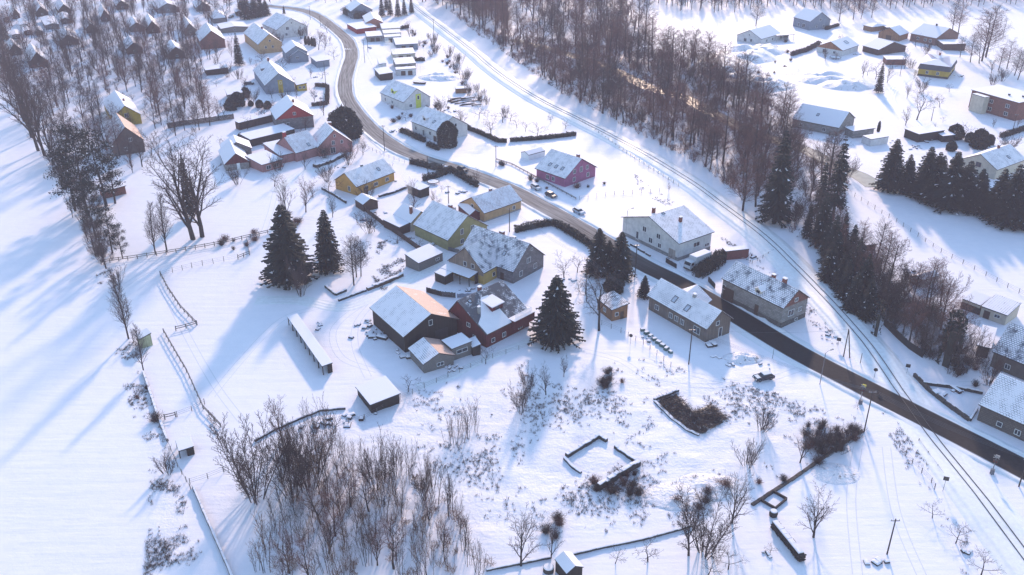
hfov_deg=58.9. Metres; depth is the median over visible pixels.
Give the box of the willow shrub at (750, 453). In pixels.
[730,437,764,467]
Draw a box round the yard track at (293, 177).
[271,154,334,191]
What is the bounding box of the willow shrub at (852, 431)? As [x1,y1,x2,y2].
[840,421,863,442]
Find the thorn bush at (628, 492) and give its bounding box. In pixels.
[623,482,637,495]
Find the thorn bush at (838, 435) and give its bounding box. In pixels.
[833,431,850,441]
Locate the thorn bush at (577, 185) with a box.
[572,182,581,187]
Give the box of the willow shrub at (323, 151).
[315,143,330,158]
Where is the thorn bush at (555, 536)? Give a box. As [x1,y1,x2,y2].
[550,529,559,539]
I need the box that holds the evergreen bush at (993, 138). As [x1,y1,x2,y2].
[990,134,995,144]
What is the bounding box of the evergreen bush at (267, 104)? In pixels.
[263,100,270,108]
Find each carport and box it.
[441,262,477,286]
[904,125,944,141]
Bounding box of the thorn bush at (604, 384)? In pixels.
[595,375,617,389]
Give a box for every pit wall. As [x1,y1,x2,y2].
[653,389,678,399]
[654,400,699,435]
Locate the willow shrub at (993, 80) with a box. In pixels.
[989,73,1002,84]
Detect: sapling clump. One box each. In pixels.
[245,538,261,571]
[250,503,283,554]
[251,521,274,572]
[264,522,277,549]
[265,491,276,533]
[267,470,287,512]
[268,435,277,462]
[272,436,285,475]
[272,538,295,574]
[277,419,297,446]
[277,500,297,544]
[278,458,302,503]
[280,414,300,451]
[280,486,299,517]
[281,532,293,563]
[288,487,303,515]
[291,510,313,543]
[292,418,304,447]
[292,497,303,528]
[298,398,308,422]
[301,408,316,442]
[301,418,319,453]
[303,488,327,533]
[304,450,324,495]
[307,456,331,507]
[308,392,329,432]
[308,440,318,479]
[309,529,334,573]
[314,436,330,465]
[315,455,332,497]
[315,516,337,559]
[316,437,341,479]
[320,406,338,450]
[323,546,343,574]
[326,470,341,502]
[326,541,349,574]
[329,446,351,485]
[333,428,344,457]
[334,481,352,513]
[334,494,361,543]
[334,542,353,567]
[335,527,357,559]
[336,454,345,476]
[339,435,346,454]
[339,456,359,493]
[340,441,354,463]
[346,492,364,532]
[350,520,375,565]
[351,484,387,538]
[353,501,375,548]
[356,438,364,460]
[356,524,367,556]
[361,465,374,503]
[363,433,389,476]
[369,463,388,506]
[370,422,388,463]
[370,522,381,545]
[372,471,394,521]
[376,459,392,493]
[377,503,395,532]
[378,452,397,490]
[384,475,407,516]
[386,432,398,475]
[386,435,403,476]
[386,463,404,501]
[386,524,407,574]
[388,518,405,556]
[389,438,403,468]
[393,504,408,543]
[394,484,409,518]
[404,439,415,475]
[406,437,417,467]
[406,527,432,574]
[409,530,416,558]
[410,507,418,534]
[411,519,424,541]
[411,537,436,574]
[413,504,427,532]
[416,442,434,477]
[417,504,434,543]
[418,478,434,511]
[421,459,445,506]
[422,532,435,564]
[423,454,442,485]
[434,510,443,537]
[440,535,459,566]
[441,422,452,444]
[441,467,457,517]
[443,474,454,508]
[445,412,452,434]
[449,418,461,444]
[456,411,468,441]
[458,519,466,548]
[460,406,467,430]
[461,516,471,552]
[462,530,476,566]
[464,397,479,419]
[464,414,471,438]
[468,537,483,572]
[472,408,479,432]
[472,549,487,574]
[473,539,480,560]
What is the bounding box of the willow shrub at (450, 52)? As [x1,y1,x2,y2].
[443,46,454,55]
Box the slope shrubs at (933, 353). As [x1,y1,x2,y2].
[818,251,988,376]
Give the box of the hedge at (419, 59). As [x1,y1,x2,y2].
[414,57,424,60]
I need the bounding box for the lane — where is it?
[884,56,1023,126]
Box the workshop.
[362,11,382,27]
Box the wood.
[492,0,1023,11]
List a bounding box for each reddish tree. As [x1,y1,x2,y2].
[19,27,31,45]
[26,64,44,79]
[75,106,88,125]
[102,78,109,94]
[123,45,131,63]
[124,153,133,172]
[127,63,136,86]
[144,133,157,153]
[149,37,159,51]
[181,81,191,102]
[188,104,199,125]
[198,97,211,117]
[204,39,214,59]
[213,96,222,115]
[258,102,268,113]
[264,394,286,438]
[269,520,294,573]
[272,560,288,574]
[290,480,334,524]
[291,528,314,574]
[294,177,320,211]
[301,114,310,129]
[304,422,338,473]
[307,493,315,516]
[313,30,325,49]
[315,502,352,553]
[316,488,349,536]
[318,98,325,114]
[325,474,343,513]
[334,468,359,505]
[345,471,379,511]
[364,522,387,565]
[375,516,410,569]
[403,19,412,36]
[405,180,418,201]
[408,195,420,207]
[422,493,437,524]
[435,514,453,549]
[454,504,467,533]
[472,1,483,23]
[473,3,487,26]
[480,7,495,33]
[488,18,499,36]
[498,6,513,34]
[501,16,509,44]
[501,26,520,57]
[506,23,521,51]
[513,25,526,49]
[514,11,528,38]
[516,12,528,38]
[522,0,540,20]
[522,39,535,62]
[524,31,538,55]
[531,0,544,20]
[533,38,543,59]
[540,27,555,47]
[543,40,556,69]
[549,62,560,85]
[553,15,564,35]
[554,18,563,41]
[560,48,575,67]
[560,58,576,82]
[561,64,569,89]
[565,62,576,91]
[574,70,587,100]
[580,14,592,36]
[584,42,607,67]
[585,19,602,42]
[586,68,599,103]
[587,27,602,46]
[606,51,621,73]
[608,85,631,122]
[615,60,628,95]
[617,33,634,64]
[621,5,633,28]
[622,75,636,91]
[625,30,637,60]
[625,90,640,119]
[628,58,643,83]
[629,80,641,104]
[630,6,644,27]
[631,12,643,30]
[634,51,646,74]
[636,66,654,84]
[646,82,660,121]
[658,105,671,139]
[660,28,672,54]
[661,116,677,144]
[662,68,677,101]
[663,51,679,80]
[665,95,684,140]
[668,79,694,119]
[674,81,688,111]
[675,51,686,76]
[680,124,691,153]
[686,111,701,144]
[691,46,706,76]
[697,103,726,143]
[701,83,719,105]
[702,92,722,124]
[702,117,729,158]
[709,87,726,123]
[722,72,734,107]
[725,131,755,182]
[736,136,756,173]
[739,145,756,172]
[749,74,779,111]
[749,149,767,194]
[752,141,770,176]
[755,132,777,177]
[758,81,778,118]
[766,122,783,150]
[775,112,800,136]
[776,87,801,127]
[785,122,807,165]
[789,154,809,179]
[791,115,805,142]
[791,119,812,169]
[800,146,825,178]
[805,132,835,173]
[808,163,824,200]
[809,187,818,221]
[833,153,858,174]
[902,105,911,124]
[986,59,996,72]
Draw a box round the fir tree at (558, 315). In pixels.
[527,275,585,353]
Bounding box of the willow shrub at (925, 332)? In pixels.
[915,322,934,345]
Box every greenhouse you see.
[521,147,544,160]
[911,270,938,287]
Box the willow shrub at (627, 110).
[624,102,633,116]
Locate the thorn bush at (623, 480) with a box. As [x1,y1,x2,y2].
[618,476,630,485]
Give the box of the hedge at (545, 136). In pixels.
[509,131,576,141]
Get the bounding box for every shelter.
[175,436,194,457]
[287,313,332,374]
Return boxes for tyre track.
[123,192,272,284]
[125,196,276,287]
[160,289,239,423]
[166,287,246,420]
[208,299,347,395]
[215,302,347,395]
[329,310,372,371]
[336,304,377,368]
[351,309,364,377]
[357,309,371,375]
[554,347,754,387]
[565,345,749,383]
[643,357,797,380]
[643,361,797,385]
[846,447,853,573]
[855,449,862,574]
[882,447,916,574]
[890,448,926,574]
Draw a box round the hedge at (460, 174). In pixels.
[448,165,479,187]
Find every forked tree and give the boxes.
[0,18,10,40]
[0,33,32,136]
[0,34,29,121]
[0,56,51,150]
[4,63,48,155]
[17,33,28,46]
[19,41,36,70]
[22,85,56,163]
[39,106,67,168]
[41,92,54,118]
[42,39,53,59]
[42,76,60,107]
[46,0,57,16]
[56,72,65,98]
[57,7,65,25]
[63,49,79,76]
[64,195,72,217]
[65,0,74,15]
[66,85,86,117]
[69,8,76,24]
[72,54,79,72]
[73,77,81,98]
[73,114,88,147]
[77,217,87,241]
[78,114,91,130]
[83,55,94,79]
[84,40,97,69]
[89,53,98,71]
[90,112,101,140]
[96,22,106,42]
[116,57,134,84]
[116,106,130,121]
[119,131,134,162]
[123,22,132,36]
[129,128,146,166]
[131,37,141,61]
[133,128,228,239]
[143,60,154,83]
[148,0,157,15]
[149,44,163,74]
[150,19,156,43]
[154,57,164,82]
[158,1,165,18]
[158,126,223,237]
[159,42,168,69]
[160,19,172,39]
[164,42,176,68]
[165,67,179,97]
[176,83,189,111]
[178,62,190,83]
[180,1,189,17]
[181,33,193,51]
[196,57,203,78]
[204,2,214,25]
[212,39,223,61]
[241,75,246,86]
[270,175,295,211]
[300,153,309,167]
[308,88,317,101]
[327,193,336,216]
[348,137,356,158]
[356,140,368,152]
[455,109,467,121]
[472,169,479,181]
[507,503,545,566]
[537,361,552,394]
[545,522,562,557]
[559,356,567,376]
[676,489,709,555]
[717,471,754,523]
[793,421,817,462]
[794,481,839,537]
[861,59,869,74]
[885,65,895,81]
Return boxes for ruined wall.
[563,456,581,473]
[565,433,607,457]
[597,459,640,490]
[614,444,638,461]
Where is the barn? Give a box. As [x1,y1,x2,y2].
[369,285,459,352]
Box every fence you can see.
[100,230,268,263]
[159,254,237,276]
[160,272,196,324]
[163,329,220,427]
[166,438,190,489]
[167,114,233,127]
[189,467,223,482]
[255,341,537,452]
[358,141,409,164]
[365,207,420,248]
[426,287,455,297]
[448,247,459,252]
[457,293,471,297]
[496,158,575,198]
[585,122,678,185]
[585,188,659,197]
[601,320,670,366]
[854,193,1023,292]
[883,319,923,356]
[899,442,935,489]
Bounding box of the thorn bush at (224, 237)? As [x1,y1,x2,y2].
[219,233,229,241]
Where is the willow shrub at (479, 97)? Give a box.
[473,90,485,102]
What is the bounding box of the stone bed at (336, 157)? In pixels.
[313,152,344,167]
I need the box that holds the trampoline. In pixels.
[427,179,438,185]
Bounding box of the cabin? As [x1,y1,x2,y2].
[597,291,629,320]
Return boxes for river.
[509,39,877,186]
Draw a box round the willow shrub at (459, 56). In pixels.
[453,52,466,63]
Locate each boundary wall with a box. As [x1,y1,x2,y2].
[142,370,168,441]
[192,484,232,574]
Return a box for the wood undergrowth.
[452,11,848,248]
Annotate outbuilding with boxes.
[245,150,282,171]
[263,139,293,162]
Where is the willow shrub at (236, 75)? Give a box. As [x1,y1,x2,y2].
[230,68,243,78]
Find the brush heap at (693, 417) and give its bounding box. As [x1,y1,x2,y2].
[656,389,729,433]
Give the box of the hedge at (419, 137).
[410,132,426,142]
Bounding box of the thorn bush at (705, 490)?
[703,487,711,495]
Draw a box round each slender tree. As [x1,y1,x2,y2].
[10,0,17,20]
[25,2,35,21]
[31,18,39,39]
[34,46,41,66]
[54,28,66,54]
[57,84,68,112]
[62,48,72,78]
[79,8,87,33]
[82,214,95,255]
[88,19,97,46]
[89,217,108,268]
[91,32,97,56]
[91,78,103,109]
[94,10,102,39]
[105,276,132,338]
[111,51,120,81]
[112,17,121,44]
[115,26,125,51]
[125,0,133,15]
[130,0,136,17]
[131,323,149,369]
[132,47,144,82]
[142,14,148,34]
[142,201,159,254]
[154,193,173,251]
[167,48,179,84]
[173,3,179,27]
[174,63,179,88]
[175,98,185,130]
[177,36,185,59]
[178,12,185,37]
[191,31,200,61]
[196,79,206,104]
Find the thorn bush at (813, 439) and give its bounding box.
[805,432,823,444]
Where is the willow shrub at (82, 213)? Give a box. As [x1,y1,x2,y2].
[74,208,87,221]
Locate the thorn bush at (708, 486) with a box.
[702,483,714,490]
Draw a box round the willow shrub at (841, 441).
[824,426,851,454]
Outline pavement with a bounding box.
[333,66,387,151]
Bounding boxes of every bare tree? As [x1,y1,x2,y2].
[7,58,29,74]
[10,55,24,70]
[18,50,32,74]
[26,79,44,99]
[33,31,46,50]
[38,0,51,12]
[43,9,62,28]
[45,60,67,79]
[46,70,59,93]
[52,18,74,46]
[55,22,72,51]
[66,33,88,59]
[70,40,83,66]
[72,65,83,84]
[74,1,91,18]
[76,59,94,90]
[78,16,92,37]
[80,16,97,42]
[85,115,110,150]
[88,30,106,48]
[89,34,104,52]
[96,38,114,66]
[96,43,111,74]
[99,22,113,44]
[100,20,113,40]
[100,29,108,47]
[100,102,123,119]
[110,0,125,24]
[113,16,130,36]
[114,35,134,57]
[142,81,158,107]
[144,102,159,128]
[148,3,157,17]
[150,87,164,113]
[152,29,166,47]
[157,76,174,105]
[158,40,175,66]
[159,16,173,39]
[169,22,181,38]
[185,23,201,44]
[214,0,231,21]
[577,257,627,330]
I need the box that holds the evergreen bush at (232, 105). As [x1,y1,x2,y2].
[223,97,237,110]
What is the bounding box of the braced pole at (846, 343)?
[843,329,849,357]
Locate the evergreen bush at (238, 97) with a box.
[230,91,245,106]
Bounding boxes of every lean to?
[469,336,480,355]
[844,124,874,137]
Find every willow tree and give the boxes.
[40,149,56,164]
[64,193,83,213]
[83,232,110,262]
[206,395,294,504]
[219,62,231,76]
[225,161,247,183]
[241,87,259,101]
[258,420,312,498]
[275,410,340,495]
[284,248,313,296]
[293,27,306,38]
[315,158,337,181]
[340,144,358,164]
[352,436,394,491]
[353,205,379,233]
[406,452,437,500]
[434,95,450,111]
[493,31,506,48]
[507,374,532,414]
[518,42,534,57]
[518,360,537,393]
[589,81,606,98]
[604,99,619,116]
[620,88,636,106]
[627,53,639,67]
[632,107,648,124]
[636,101,649,119]
[655,88,669,109]
[672,69,691,83]
[675,479,741,561]
[680,52,692,70]
[684,66,695,78]
[718,160,737,179]
[790,192,811,221]
[791,166,803,183]
[792,202,807,224]
[798,170,819,195]
[847,158,860,177]
[874,261,894,280]
[878,270,908,296]
[881,301,913,328]
[886,284,911,308]
[899,259,922,279]
[900,262,929,290]
[915,76,930,91]
[920,40,931,53]
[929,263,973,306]
[940,326,997,374]
[953,320,980,350]
[974,342,1011,385]
[997,67,1011,80]
[997,134,1023,148]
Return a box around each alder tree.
[0,2,16,26]
[0,8,12,38]
[0,68,10,94]
[1,40,13,62]
[10,39,22,58]
[13,39,23,56]
[20,7,38,37]
[24,0,37,17]
[29,3,39,25]
[33,26,45,47]
[34,63,50,95]
[38,29,54,53]
[38,77,60,115]
[42,57,55,81]
[46,50,65,83]
[52,108,76,146]
[54,65,75,102]
[59,40,75,62]
[67,16,78,29]
[78,85,103,123]
[80,114,109,149]
[82,5,98,27]
[93,101,106,126]
[94,56,109,79]
[96,64,109,86]
[102,114,130,156]
[103,1,114,21]
[113,54,131,91]
[116,10,132,35]
[117,41,129,66]
[128,58,149,91]
[129,28,141,45]
[134,13,146,34]
[134,19,148,41]
[138,37,154,59]
[140,73,162,108]
[141,32,152,52]
[145,53,162,74]
[146,62,163,97]
[148,91,168,124]
[152,23,164,41]
[154,15,164,34]
[155,43,167,66]
[160,97,184,135]
[165,13,179,35]
[166,28,177,41]
[167,67,190,108]
[173,0,184,16]
[175,12,190,36]
[177,40,198,74]
[180,41,194,61]
[181,33,199,67]
[184,63,193,82]
[187,68,201,92]
[188,97,205,129]
[192,66,210,91]
[193,19,200,30]
[199,87,216,125]
[202,3,211,23]
[334,232,364,285]
[342,236,369,276]
[348,240,371,276]
[450,0,465,14]
[460,0,472,18]
[463,0,479,23]
[463,1,481,23]
[473,0,491,24]
[485,0,508,29]
[486,0,500,27]
[491,0,511,31]
[493,9,513,45]
[496,0,517,18]
[510,0,528,30]
[522,0,542,17]
[522,12,547,47]
[527,36,552,74]
[531,15,545,35]
[533,5,555,41]
[534,43,554,76]
[539,8,561,43]
[543,0,560,16]
[544,45,565,79]
[545,19,576,60]
[547,2,561,27]
[552,58,575,92]
[553,0,574,33]
[555,37,573,68]
[557,0,574,17]
[563,5,588,41]
[565,59,592,99]
[567,14,583,34]
[567,36,604,72]
[568,0,590,30]
[568,24,598,69]
[569,23,586,46]
[585,10,601,33]
[585,29,604,63]
[589,0,606,11]
[589,0,612,15]
[590,55,623,103]
[590,66,615,113]
[592,11,619,47]
[598,4,613,26]
[600,9,621,42]
[600,17,626,60]
[602,0,620,18]
[605,25,627,54]
[605,76,634,119]
[606,60,631,93]
[608,6,625,26]
[612,0,632,26]
[613,16,635,55]
[613,16,639,58]
[614,74,634,103]
[616,0,631,12]
[622,24,655,60]
[627,66,649,99]
[632,0,648,26]
[633,26,665,67]
[634,21,657,62]
[636,0,658,25]
[636,65,664,113]
[638,84,669,128]
[642,13,666,52]
[643,56,669,99]
[649,46,674,81]
[650,90,674,124]
[654,61,687,105]
[655,28,688,73]
[655,34,669,55]
[657,23,675,54]
[659,83,691,135]
[662,49,679,73]
[669,89,709,145]
[670,54,691,79]
[673,28,693,58]
[678,83,702,111]
[681,25,706,61]
[681,84,721,136]
[685,35,704,67]
[687,49,714,92]
[687,120,724,166]
[689,105,719,153]
[692,55,725,99]
[693,128,724,169]
[696,29,720,56]
[698,37,719,62]
[699,52,722,89]
[701,51,719,73]
[706,105,747,163]
[711,66,729,98]
[713,42,737,84]
[714,66,735,99]
[715,55,754,106]
[720,83,751,132]
[724,149,768,210]
[725,58,751,110]
[728,50,764,100]
[728,104,750,145]
[731,69,766,109]
[732,114,762,152]
[735,111,777,164]
[736,109,767,146]
[737,89,770,125]
[740,153,771,206]
[742,71,782,121]
[744,80,771,106]
[750,0,764,25]
[750,112,783,168]
[752,120,772,144]
[756,147,801,185]
[757,147,797,195]
[762,143,813,195]
[769,108,800,143]
[770,119,814,165]
[771,82,802,125]
[774,127,806,163]
[775,92,803,125]
[790,186,835,222]
[812,132,852,187]
[814,164,849,203]
[822,129,845,169]
[824,219,851,255]
[828,204,853,230]
[831,0,852,20]
[832,208,857,230]
[841,233,865,257]
[847,228,870,254]
[848,0,862,19]
[853,245,881,277]
[857,217,874,245]
[859,0,869,17]
[864,242,880,263]
[866,237,921,314]
[867,0,879,17]
[867,244,880,273]
[869,218,896,256]
[873,228,902,269]
[874,243,890,270]
[874,260,897,288]
[876,280,902,316]
[892,295,919,332]
[897,291,934,340]
[903,261,931,299]
[911,256,952,298]
[912,283,943,318]
[914,256,950,297]
[916,312,946,355]
[917,292,943,324]
[927,298,972,349]
[928,278,966,329]
[945,294,981,338]
[947,1,964,28]
[947,3,973,32]
[956,35,968,55]
[964,33,982,61]
[970,5,1007,60]
[975,4,1012,56]
[993,46,1008,68]
[1001,38,1021,68]
[1006,49,1023,75]
[1011,52,1023,79]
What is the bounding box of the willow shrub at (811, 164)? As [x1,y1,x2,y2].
[801,158,819,172]
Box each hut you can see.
[135,328,152,347]
[858,236,877,250]
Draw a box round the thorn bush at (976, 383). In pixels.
[971,378,980,386]
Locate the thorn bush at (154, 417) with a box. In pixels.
[145,409,163,422]
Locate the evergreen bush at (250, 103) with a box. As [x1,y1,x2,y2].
[248,100,253,106]
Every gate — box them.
[163,412,175,419]
[175,320,197,330]
[666,258,676,268]
[708,276,714,288]
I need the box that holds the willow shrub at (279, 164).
[268,151,288,171]
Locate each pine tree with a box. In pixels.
[43,143,88,210]
[44,119,100,215]
[72,176,105,237]
[73,126,121,205]
[92,151,125,203]
[93,202,120,253]
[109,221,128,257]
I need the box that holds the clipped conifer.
[436,120,458,148]
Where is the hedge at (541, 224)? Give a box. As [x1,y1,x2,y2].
[514,218,554,232]
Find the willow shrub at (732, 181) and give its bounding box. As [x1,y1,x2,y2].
[727,174,741,187]
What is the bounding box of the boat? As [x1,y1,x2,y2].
[413,81,425,83]
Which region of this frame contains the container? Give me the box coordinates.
[722,245,748,259]
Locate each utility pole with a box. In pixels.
[584,257,589,294]
[634,244,639,273]
[688,328,692,364]
[864,390,875,429]
[886,519,899,554]
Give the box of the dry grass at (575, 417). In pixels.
[410,358,855,531]
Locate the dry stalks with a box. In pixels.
[634,174,970,573]
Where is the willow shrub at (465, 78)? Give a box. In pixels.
[458,69,470,82]
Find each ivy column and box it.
[871,300,886,336]
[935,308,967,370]
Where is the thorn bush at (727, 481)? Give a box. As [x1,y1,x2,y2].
[713,476,732,489]
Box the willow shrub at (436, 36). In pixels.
[428,33,438,41]
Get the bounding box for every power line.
[382,125,692,327]
[692,329,1022,456]
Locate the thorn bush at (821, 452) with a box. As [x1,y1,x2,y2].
[813,445,826,454]
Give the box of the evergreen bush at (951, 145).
[945,140,957,151]
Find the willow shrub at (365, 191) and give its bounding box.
[354,180,375,195]
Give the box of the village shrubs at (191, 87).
[2,32,208,136]
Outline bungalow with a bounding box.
[737,25,779,43]
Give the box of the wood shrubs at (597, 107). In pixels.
[451,10,849,248]
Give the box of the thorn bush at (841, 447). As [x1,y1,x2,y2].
[836,439,848,450]
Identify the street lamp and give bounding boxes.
[820,349,833,382]
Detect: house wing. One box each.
[276,130,317,161]
[683,284,711,303]
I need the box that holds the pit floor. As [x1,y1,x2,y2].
[659,394,724,433]
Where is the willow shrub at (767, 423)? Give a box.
[753,403,778,432]
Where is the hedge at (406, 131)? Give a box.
[398,127,413,136]
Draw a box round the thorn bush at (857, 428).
[849,421,867,434]
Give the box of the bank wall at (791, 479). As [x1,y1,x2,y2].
[751,430,863,505]
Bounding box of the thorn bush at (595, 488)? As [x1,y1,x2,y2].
[591,483,602,490]
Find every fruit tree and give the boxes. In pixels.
[267,169,282,185]
[320,175,342,192]
[367,488,394,510]
[388,230,402,243]
[402,376,421,391]
[479,346,494,363]
[482,112,497,134]
[492,105,509,122]
[528,122,548,135]
[551,249,570,277]
[572,252,586,272]
[576,283,598,300]
[609,543,626,563]
[633,534,659,563]
[700,552,722,574]
[716,543,747,569]
[910,84,937,119]
[917,498,945,517]
[946,522,975,547]
[968,33,992,63]
[969,545,1006,574]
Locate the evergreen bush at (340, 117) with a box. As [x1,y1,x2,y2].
[327,103,364,139]
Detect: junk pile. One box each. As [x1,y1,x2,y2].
[299,413,345,428]
[315,321,322,330]
[334,412,376,427]
[348,318,376,338]
[366,330,387,340]
[395,348,410,358]
[445,190,467,193]
[445,364,462,372]
[458,287,474,291]
[641,336,652,342]
[705,340,717,347]
[710,352,769,368]
[743,254,756,258]
[762,550,771,557]
[825,330,836,337]
[863,557,890,566]
[933,388,947,397]
[951,386,963,393]
[960,548,972,554]
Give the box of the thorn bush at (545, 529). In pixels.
[537,519,553,533]
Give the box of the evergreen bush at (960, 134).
[948,123,965,140]
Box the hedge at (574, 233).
[552,219,591,247]
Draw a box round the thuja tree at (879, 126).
[877,121,880,131]
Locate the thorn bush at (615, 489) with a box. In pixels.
[599,479,624,498]
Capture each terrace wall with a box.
[324,284,346,295]
[338,289,366,300]
[366,272,403,290]
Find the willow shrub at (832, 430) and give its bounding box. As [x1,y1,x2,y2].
[817,419,843,441]
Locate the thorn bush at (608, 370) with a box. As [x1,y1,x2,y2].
[600,366,611,373]
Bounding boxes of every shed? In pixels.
[99,182,125,197]
[203,64,228,75]
[225,87,242,97]
[235,113,271,129]
[240,123,294,146]
[346,21,376,33]
[354,193,377,211]
[355,376,400,412]
[383,215,409,233]
[408,337,454,372]
[455,86,466,93]
[555,551,583,574]
[861,133,888,145]
[863,22,885,31]
[883,56,906,64]
[884,24,896,29]
[938,131,954,141]
[961,290,990,314]
[979,294,1020,324]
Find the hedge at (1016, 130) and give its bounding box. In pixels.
[999,125,1023,137]
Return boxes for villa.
[917,53,957,78]
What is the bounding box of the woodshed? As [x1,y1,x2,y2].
[434,268,452,284]
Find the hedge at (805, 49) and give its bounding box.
[790,40,820,55]
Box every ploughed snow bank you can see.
[249,2,1023,456]
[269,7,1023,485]
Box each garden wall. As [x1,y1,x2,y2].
[254,406,345,440]
[321,187,346,203]
[378,180,417,196]
[486,555,550,571]
[572,525,691,555]
[913,373,969,420]
[924,381,982,394]
[969,406,977,420]
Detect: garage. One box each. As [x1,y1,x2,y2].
[310,54,329,67]
[365,30,382,41]
[377,58,385,67]
[380,22,399,33]
[382,29,400,37]
[384,34,400,42]
[391,47,415,58]
[393,36,417,49]
[393,57,415,66]
[395,66,415,75]
[405,244,442,270]
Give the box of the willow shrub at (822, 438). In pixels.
[806,420,839,449]
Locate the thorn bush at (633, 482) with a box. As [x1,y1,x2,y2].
[626,479,642,486]
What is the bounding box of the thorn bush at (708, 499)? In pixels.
[697,492,713,504]
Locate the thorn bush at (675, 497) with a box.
[669,493,680,502]
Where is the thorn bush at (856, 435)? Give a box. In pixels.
[849,431,860,441]
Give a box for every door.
[435,327,447,339]
[620,311,623,318]
[668,248,674,259]
[722,286,733,303]
[754,304,758,315]
[961,303,980,314]
[982,310,989,319]
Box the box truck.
[683,249,711,270]
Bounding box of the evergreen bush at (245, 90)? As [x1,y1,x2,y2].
[241,86,249,96]
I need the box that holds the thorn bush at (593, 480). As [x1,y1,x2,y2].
[587,473,601,484]
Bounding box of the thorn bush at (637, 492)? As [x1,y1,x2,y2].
[632,483,648,495]
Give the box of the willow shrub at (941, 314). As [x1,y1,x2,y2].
[931,304,949,325]
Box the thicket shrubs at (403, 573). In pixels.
[266,440,493,574]
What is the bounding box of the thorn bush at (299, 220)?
[294,217,303,222]
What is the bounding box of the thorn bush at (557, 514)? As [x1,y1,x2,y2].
[548,511,566,523]
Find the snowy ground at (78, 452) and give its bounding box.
[0,0,1023,574]
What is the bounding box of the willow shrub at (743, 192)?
[735,182,757,200]
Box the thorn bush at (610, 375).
[604,372,614,380]
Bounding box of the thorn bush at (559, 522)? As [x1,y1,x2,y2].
[551,514,567,526]
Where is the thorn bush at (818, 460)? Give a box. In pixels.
[810,453,826,465]
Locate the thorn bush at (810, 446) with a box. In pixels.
[799,438,817,448]
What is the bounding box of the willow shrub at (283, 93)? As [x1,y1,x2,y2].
[279,89,289,97]
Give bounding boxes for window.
[457,347,467,353]
[693,241,699,247]
[693,325,699,334]
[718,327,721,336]
[788,309,793,316]
[996,421,1002,427]
[1004,363,1010,369]
[1013,429,1020,436]
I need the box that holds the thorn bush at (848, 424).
[844,422,856,428]
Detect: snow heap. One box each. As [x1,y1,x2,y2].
[418,72,463,80]
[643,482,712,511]
[678,473,746,501]
[688,52,757,74]
[702,72,752,89]
[716,44,776,62]
[723,352,762,363]
[749,76,795,91]
[754,43,785,54]
[768,67,817,75]
[791,70,855,84]
[810,463,860,484]
[817,79,875,90]
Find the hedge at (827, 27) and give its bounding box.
[824,23,840,29]
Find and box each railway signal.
[858,384,866,404]
[990,454,999,474]
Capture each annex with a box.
[441,332,471,359]
[458,200,479,219]
[937,39,966,50]
[976,325,996,357]
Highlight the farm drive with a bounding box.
[254,251,453,311]
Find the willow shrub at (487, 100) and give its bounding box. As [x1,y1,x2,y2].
[483,95,489,104]
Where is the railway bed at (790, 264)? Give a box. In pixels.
[400,0,1023,574]
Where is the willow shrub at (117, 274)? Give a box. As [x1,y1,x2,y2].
[107,263,125,285]
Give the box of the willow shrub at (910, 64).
[905,58,915,67]
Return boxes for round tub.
[543,563,553,574]
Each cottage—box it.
[6,39,21,54]
[9,6,19,18]
[10,29,19,38]
[17,18,27,27]
[22,26,32,35]
[25,43,47,67]
[32,0,48,16]
[40,15,59,29]
[54,0,69,12]
[55,26,78,44]
[58,11,70,23]
[97,3,110,21]
[113,0,127,9]
[123,35,142,53]
[126,17,142,31]
[145,13,159,33]
[152,0,178,13]
[165,39,183,58]
[179,17,195,35]
[192,0,210,11]
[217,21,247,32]
[218,139,249,170]
[220,135,251,154]
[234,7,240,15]
[816,36,858,55]
[862,38,906,54]
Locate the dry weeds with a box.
[96,269,201,574]
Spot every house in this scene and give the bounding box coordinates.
[103,90,141,124]
[103,113,145,155]
[195,22,225,49]
[209,11,226,23]
[243,22,281,53]
[253,57,294,93]
[262,12,307,38]
[269,95,313,128]
[281,40,307,62]
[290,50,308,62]
[313,121,352,156]
[334,158,394,195]
[345,0,372,18]
[374,66,393,80]
[380,79,429,110]
[393,203,422,231]
[411,106,468,141]
[413,200,487,249]
[447,236,496,284]
[448,280,534,346]
[460,185,521,221]
[460,225,544,282]
[535,149,597,186]
[621,205,714,260]
[647,278,733,341]
[721,261,809,327]
[792,103,854,135]
[793,8,830,29]
[878,25,908,41]
[910,23,959,45]
[962,144,1023,179]
[968,84,1023,120]
[977,372,1023,440]
[990,322,1023,379]
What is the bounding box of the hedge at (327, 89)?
[311,82,329,105]
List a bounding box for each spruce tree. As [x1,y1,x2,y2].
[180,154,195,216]
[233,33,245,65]
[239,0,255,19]
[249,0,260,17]
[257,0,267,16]
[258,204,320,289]
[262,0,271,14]
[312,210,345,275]
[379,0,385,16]
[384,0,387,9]
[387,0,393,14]
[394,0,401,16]
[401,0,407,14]
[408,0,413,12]
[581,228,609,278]
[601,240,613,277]
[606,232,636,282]
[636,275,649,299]
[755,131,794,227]
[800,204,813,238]
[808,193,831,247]
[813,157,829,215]
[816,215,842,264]
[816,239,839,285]
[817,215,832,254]
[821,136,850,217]
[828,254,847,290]
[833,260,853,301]
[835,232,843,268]
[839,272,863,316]
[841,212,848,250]
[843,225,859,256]
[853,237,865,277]
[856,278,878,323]
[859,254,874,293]
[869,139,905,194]
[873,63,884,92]
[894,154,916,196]
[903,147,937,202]
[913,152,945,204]
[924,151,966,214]
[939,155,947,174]
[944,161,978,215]
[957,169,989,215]
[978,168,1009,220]
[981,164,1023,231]
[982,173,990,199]
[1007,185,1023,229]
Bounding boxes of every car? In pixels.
[457,165,468,171]
[530,183,541,190]
[545,190,557,197]
[572,207,585,214]
[752,370,774,381]

